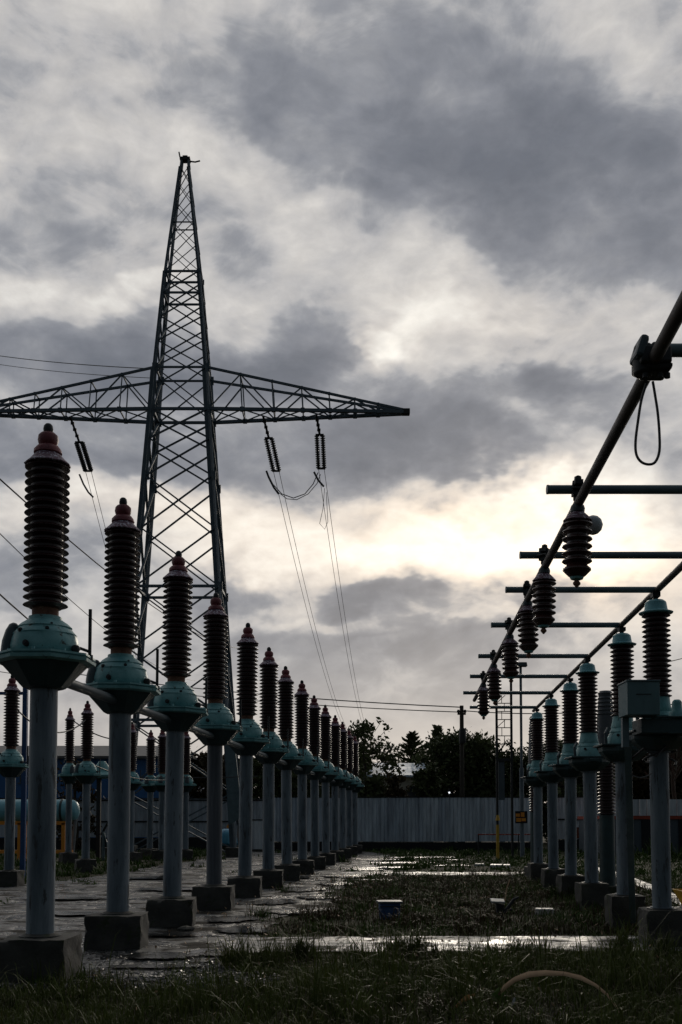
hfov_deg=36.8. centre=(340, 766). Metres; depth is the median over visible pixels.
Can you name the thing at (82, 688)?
pipe
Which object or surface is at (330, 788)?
tree
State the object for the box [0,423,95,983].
post insulator
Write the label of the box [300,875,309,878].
stone
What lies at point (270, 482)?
horn wire
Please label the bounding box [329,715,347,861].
post insulator
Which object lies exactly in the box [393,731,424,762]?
tree
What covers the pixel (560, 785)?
tree
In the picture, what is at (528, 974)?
hose
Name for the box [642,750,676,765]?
cable
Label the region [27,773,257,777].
cable
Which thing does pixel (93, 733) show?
cable
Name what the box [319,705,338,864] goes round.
post insulator
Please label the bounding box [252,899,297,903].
puddle
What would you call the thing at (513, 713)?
overhead wire
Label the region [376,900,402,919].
utility box
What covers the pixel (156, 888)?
puddle
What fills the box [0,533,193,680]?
overhead wire
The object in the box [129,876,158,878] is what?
puddle
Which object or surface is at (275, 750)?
post insulator
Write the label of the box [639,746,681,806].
tree
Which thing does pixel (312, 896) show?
puddle
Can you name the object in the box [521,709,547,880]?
post insulator
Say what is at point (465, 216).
sky
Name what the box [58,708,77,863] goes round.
post insulator
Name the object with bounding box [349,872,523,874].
concrete strip
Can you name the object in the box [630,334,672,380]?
bus clamp
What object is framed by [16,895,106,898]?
puddle
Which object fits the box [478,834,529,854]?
barrier rail
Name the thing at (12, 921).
road
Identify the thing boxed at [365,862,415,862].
puddle
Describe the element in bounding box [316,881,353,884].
puddle
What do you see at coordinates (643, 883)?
slab path
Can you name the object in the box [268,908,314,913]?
puddle
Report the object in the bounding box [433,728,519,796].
tree
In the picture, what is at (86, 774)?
post insulator
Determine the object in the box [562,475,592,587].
hanging insulator
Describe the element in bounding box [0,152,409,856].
lattice pylon
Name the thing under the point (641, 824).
fence
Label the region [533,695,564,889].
post insulator
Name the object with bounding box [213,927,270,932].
puddle
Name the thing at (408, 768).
house
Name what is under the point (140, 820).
metal fence
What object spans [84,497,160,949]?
post insulator
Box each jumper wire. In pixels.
[268,473,317,497]
[271,474,320,499]
[319,488,327,527]
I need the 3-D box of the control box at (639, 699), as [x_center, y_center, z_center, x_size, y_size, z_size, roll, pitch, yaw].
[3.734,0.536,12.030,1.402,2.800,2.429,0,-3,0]
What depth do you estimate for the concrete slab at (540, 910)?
15.20 m
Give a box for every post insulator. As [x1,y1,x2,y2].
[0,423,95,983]
[0,675,28,886]
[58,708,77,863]
[72,701,100,872]
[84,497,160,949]
[130,722,143,862]
[139,730,157,857]
[146,551,207,927]
[151,730,165,859]
[182,732,196,859]
[191,593,242,909]
[227,623,269,897]
[253,647,288,887]
[274,666,303,880]
[292,680,318,874]
[307,695,328,869]
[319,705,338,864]
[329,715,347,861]
[339,722,353,857]
[346,728,359,855]
[352,734,364,853]
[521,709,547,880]
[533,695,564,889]
[548,678,584,895]
[564,658,609,910]
[593,627,646,928]
[629,592,681,946]
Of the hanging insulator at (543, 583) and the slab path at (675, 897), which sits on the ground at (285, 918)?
the slab path at (675, 897)
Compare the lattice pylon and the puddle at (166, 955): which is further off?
the lattice pylon
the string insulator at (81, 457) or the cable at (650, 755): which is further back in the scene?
the string insulator at (81, 457)
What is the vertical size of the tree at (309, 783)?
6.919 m
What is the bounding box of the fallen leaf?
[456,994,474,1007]
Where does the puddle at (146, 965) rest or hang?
on the path at (176, 943)
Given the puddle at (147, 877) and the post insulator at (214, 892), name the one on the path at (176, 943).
the post insulator at (214, 892)
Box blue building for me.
[0,746,203,837]
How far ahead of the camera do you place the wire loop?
5.56 m
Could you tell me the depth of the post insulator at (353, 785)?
40.49 m
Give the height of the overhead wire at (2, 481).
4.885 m
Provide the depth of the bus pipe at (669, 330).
6.54 m
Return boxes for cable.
[18,711,85,732]
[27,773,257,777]
[74,721,108,738]
[95,765,184,780]
[632,746,665,759]
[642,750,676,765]
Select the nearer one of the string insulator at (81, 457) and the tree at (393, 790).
the string insulator at (81, 457)
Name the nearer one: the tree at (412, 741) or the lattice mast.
the lattice mast
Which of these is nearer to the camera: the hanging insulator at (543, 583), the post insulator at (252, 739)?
the hanging insulator at (543, 583)
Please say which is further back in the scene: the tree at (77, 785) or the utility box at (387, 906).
the tree at (77, 785)
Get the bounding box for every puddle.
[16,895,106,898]
[18,911,103,914]
[104,964,205,967]
[119,951,198,958]
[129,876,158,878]
[134,887,191,890]
[148,932,201,935]
[189,952,229,954]
[206,915,258,921]
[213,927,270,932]
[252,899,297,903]
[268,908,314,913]
[281,886,325,890]
[294,894,339,898]
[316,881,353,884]
[319,874,362,876]
[345,858,399,859]
[351,868,382,869]
[354,866,399,867]
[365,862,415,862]
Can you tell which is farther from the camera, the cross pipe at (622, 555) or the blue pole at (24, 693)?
the blue pole at (24, 693)
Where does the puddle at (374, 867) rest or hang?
on the path at (176, 943)
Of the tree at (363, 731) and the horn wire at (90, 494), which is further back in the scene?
the tree at (363, 731)
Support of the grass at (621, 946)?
on the ground at (285, 918)
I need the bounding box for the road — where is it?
[0,851,321,944]
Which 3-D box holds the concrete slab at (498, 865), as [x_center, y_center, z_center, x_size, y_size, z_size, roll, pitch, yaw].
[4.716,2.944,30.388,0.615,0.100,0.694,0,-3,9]
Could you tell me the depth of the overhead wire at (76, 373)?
48.31 m
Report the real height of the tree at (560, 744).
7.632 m
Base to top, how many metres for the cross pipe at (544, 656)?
0.076 m
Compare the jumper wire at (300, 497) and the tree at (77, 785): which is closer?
the jumper wire at (300, 497)
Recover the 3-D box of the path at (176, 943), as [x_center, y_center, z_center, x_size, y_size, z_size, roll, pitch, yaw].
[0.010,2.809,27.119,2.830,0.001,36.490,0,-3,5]
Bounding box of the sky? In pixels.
[0,0,681,802]
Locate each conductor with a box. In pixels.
[86,472,165,733]
[273,472,345,725]
[318,470,373,737]
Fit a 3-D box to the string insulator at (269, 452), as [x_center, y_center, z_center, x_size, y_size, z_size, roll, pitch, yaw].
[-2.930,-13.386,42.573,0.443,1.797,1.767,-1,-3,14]
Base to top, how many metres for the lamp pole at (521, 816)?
7.428 m
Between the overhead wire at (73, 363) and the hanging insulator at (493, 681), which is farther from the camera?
the overhead wire at (73, 363)
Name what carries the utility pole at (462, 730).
on the ground at (285, 918)
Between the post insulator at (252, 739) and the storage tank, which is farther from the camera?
the storage tank
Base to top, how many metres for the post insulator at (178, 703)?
5.081 m
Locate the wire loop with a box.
[634,381,660,465]
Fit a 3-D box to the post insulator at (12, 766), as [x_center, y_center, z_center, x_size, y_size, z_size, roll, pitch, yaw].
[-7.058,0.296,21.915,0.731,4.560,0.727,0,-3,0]
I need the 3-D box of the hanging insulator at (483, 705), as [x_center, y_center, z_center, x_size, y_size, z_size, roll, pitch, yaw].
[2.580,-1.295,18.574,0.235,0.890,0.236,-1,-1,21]
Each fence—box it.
[0,798,262,849]
[274,797,530,850]
[547,796,615,850]
[577,799,681,854]
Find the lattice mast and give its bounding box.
[495,683,513,857]
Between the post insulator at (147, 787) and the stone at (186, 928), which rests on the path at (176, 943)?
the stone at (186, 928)
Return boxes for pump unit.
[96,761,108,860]
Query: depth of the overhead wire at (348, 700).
65.58 m
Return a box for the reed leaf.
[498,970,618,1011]
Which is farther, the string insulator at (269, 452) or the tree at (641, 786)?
the tree at (641, 786)
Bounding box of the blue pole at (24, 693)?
[0,688,27,875]
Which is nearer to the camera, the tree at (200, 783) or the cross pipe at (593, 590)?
the cross pipe at (593, 590)
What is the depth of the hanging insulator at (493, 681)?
16.18 m
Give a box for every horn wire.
[79,474,93,497]
[265,471,278,493]
[313,471,323,486]
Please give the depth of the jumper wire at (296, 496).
42.90 m
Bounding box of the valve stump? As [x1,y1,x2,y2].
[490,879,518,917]
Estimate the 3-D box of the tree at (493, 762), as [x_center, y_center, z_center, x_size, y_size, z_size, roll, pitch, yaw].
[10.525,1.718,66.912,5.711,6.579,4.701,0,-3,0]
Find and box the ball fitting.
[589,515,602,534]
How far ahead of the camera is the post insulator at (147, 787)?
38.08 m
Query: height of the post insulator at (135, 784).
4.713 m
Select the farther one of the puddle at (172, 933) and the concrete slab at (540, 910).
the concrete slab at (540, 910)
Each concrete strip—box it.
[222,935,680,952]
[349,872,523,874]
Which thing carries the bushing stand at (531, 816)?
on the ground at (285, 918)
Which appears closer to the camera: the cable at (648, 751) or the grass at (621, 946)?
the grass at (621, 946)
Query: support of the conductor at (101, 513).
hanging from the string insulator at (81, 457)
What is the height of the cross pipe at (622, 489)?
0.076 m
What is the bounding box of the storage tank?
[0,799,79,859]
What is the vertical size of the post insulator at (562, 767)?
4.012 m
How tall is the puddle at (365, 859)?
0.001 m
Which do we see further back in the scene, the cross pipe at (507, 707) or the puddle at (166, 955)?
the cross pipe at (507, 707)
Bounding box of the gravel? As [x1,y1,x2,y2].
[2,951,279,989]
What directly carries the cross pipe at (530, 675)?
on the post insulator at (562, 767)
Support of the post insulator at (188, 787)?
on the ground at (285, 918)
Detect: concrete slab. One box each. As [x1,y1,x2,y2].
[490,864,510,867]
[535,908,553,914]
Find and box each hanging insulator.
[477,671,489,719]
[487,650,501,704]
[501,617,519,682]
[517,580,538,658]
[532,544,555,633]
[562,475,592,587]
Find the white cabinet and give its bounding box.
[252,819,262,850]
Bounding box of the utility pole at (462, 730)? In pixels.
[457,705,466,796]
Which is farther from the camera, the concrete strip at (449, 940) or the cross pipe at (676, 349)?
the concrete strip at (449, 940)
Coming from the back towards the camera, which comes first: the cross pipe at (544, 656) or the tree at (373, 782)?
the tree at (373, 782)
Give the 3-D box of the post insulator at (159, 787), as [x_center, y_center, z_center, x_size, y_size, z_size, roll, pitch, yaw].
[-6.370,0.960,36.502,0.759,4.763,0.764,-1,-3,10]
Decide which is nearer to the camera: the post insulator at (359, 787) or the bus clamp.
the bus clamp
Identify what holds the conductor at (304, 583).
hanging from the string insulator at (269, 452)
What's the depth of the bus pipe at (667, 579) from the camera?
13.36 m
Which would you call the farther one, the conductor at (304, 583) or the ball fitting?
the conductor at (304, 583)
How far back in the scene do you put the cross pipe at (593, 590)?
11.61 m
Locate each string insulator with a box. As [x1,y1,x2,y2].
[69,416,92,471]
[262,416,280,471]
[314,415,326,469]
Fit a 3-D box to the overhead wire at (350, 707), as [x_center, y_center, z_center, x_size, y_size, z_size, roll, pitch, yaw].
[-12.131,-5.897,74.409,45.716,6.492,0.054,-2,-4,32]
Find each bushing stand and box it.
[524,716,533,876]
[597,690,616,893]
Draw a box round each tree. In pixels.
[56,758,101,851]
[189,746,257,837]
[238,756,309,797]
[296,755,321,790]
[307,734,374,796]
[347,717,405,796]
[357,771,384,796]
[375,752,403,762]
[380,771,414,796]
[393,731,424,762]
[406,761,445,796]
[407,726,495,796]
[422,724,448,793]
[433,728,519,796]
[479,749,525,796]
[499,742,547,839]
[514,737,578,841]
[544,767,614,839]
[557,759,670,839]
[581,747,681,808]
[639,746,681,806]
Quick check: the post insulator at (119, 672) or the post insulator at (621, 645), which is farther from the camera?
the post insulator at (621, 645)
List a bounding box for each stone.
[177,926,194,930]
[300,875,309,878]
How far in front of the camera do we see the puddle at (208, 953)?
10.55 m
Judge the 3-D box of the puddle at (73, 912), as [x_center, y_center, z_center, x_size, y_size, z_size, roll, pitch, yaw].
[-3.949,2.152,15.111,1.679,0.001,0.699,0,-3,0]
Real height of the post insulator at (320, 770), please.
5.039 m
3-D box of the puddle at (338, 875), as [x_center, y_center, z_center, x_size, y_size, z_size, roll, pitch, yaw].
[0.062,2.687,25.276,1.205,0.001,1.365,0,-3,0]
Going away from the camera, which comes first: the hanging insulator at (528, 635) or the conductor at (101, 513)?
the hanging insulator at (528, 635)
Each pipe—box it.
[67,680,354,789]
[463,691,550,694]
[470,674,567,677]
[470,706,535,708]
[473,291,681,701]
[478,654,587,657]
[491,622,619,627]
[505,586,654,592]
[519,551,681,558]
[532,561,681,711]
[546,485,681,493]
[670,343,681,356]
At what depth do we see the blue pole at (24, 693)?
24.96 m
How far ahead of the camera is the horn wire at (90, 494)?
43.34 m
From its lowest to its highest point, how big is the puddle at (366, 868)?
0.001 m
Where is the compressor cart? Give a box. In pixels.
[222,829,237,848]
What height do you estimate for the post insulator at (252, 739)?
5.083 m
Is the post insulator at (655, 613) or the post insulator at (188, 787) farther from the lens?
the post insulator at (188, 787)
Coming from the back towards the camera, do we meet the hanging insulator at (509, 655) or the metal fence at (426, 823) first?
the metal fence at (426, 823)
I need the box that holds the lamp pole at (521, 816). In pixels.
[515,662,526,857]
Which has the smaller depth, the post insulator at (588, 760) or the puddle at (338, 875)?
the post insulator at (588, 760)
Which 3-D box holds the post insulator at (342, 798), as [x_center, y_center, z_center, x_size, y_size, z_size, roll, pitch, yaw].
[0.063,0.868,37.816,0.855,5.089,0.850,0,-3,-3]
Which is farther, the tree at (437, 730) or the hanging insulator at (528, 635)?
the tree at (437, 730)
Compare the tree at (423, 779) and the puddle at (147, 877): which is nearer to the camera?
the puddle at (147, 877)
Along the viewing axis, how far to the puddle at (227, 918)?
14.30 m
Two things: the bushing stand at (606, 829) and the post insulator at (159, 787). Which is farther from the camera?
the post insulator at (159, 787)
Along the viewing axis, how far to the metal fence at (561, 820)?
46.92 m
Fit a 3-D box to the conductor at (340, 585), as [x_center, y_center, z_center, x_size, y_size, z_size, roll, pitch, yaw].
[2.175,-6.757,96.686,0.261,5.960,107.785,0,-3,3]
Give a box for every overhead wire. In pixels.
[0,364,147,377]
[0,479,234,647]
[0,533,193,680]
[0,594,88,668]
[0,671,455,711]
[2,356,163,369]
[81,674,459,707]
[463,704,671,713]
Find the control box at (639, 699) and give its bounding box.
[617,680,681,922]
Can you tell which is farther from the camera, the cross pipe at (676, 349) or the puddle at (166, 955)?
the puddle at (166, 955)
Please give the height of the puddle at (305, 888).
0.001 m
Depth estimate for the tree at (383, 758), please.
77.92 m
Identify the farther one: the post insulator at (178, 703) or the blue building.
the blue building
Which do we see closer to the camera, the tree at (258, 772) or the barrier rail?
the barrier rail
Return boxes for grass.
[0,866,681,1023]
[0,909,681,1023]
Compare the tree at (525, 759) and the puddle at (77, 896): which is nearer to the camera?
the puddle at (77, 896)
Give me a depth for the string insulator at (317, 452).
42.50 m
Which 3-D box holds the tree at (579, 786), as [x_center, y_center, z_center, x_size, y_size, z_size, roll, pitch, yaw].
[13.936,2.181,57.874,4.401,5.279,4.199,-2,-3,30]
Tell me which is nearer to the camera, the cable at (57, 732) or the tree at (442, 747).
the cable at (57, 732)
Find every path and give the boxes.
[73,852,392,976]
[635,878,651,888]
[672,893,680,905]
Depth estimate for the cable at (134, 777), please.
32.26 m
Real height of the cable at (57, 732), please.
0.694 m
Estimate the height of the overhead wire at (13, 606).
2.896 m
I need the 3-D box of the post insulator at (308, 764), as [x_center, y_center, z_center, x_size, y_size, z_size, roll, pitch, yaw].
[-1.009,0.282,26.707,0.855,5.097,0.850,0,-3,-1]
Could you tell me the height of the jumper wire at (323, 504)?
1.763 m
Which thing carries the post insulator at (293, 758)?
on the path at (176, 943)
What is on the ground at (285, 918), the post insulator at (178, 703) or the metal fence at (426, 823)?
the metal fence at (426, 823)
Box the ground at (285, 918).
[0,833,681,1023]
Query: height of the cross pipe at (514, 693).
0.076 m
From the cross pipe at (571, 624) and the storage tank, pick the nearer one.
the cross pipe at (571, 624)
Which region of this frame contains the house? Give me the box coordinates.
[366,763,425,796]

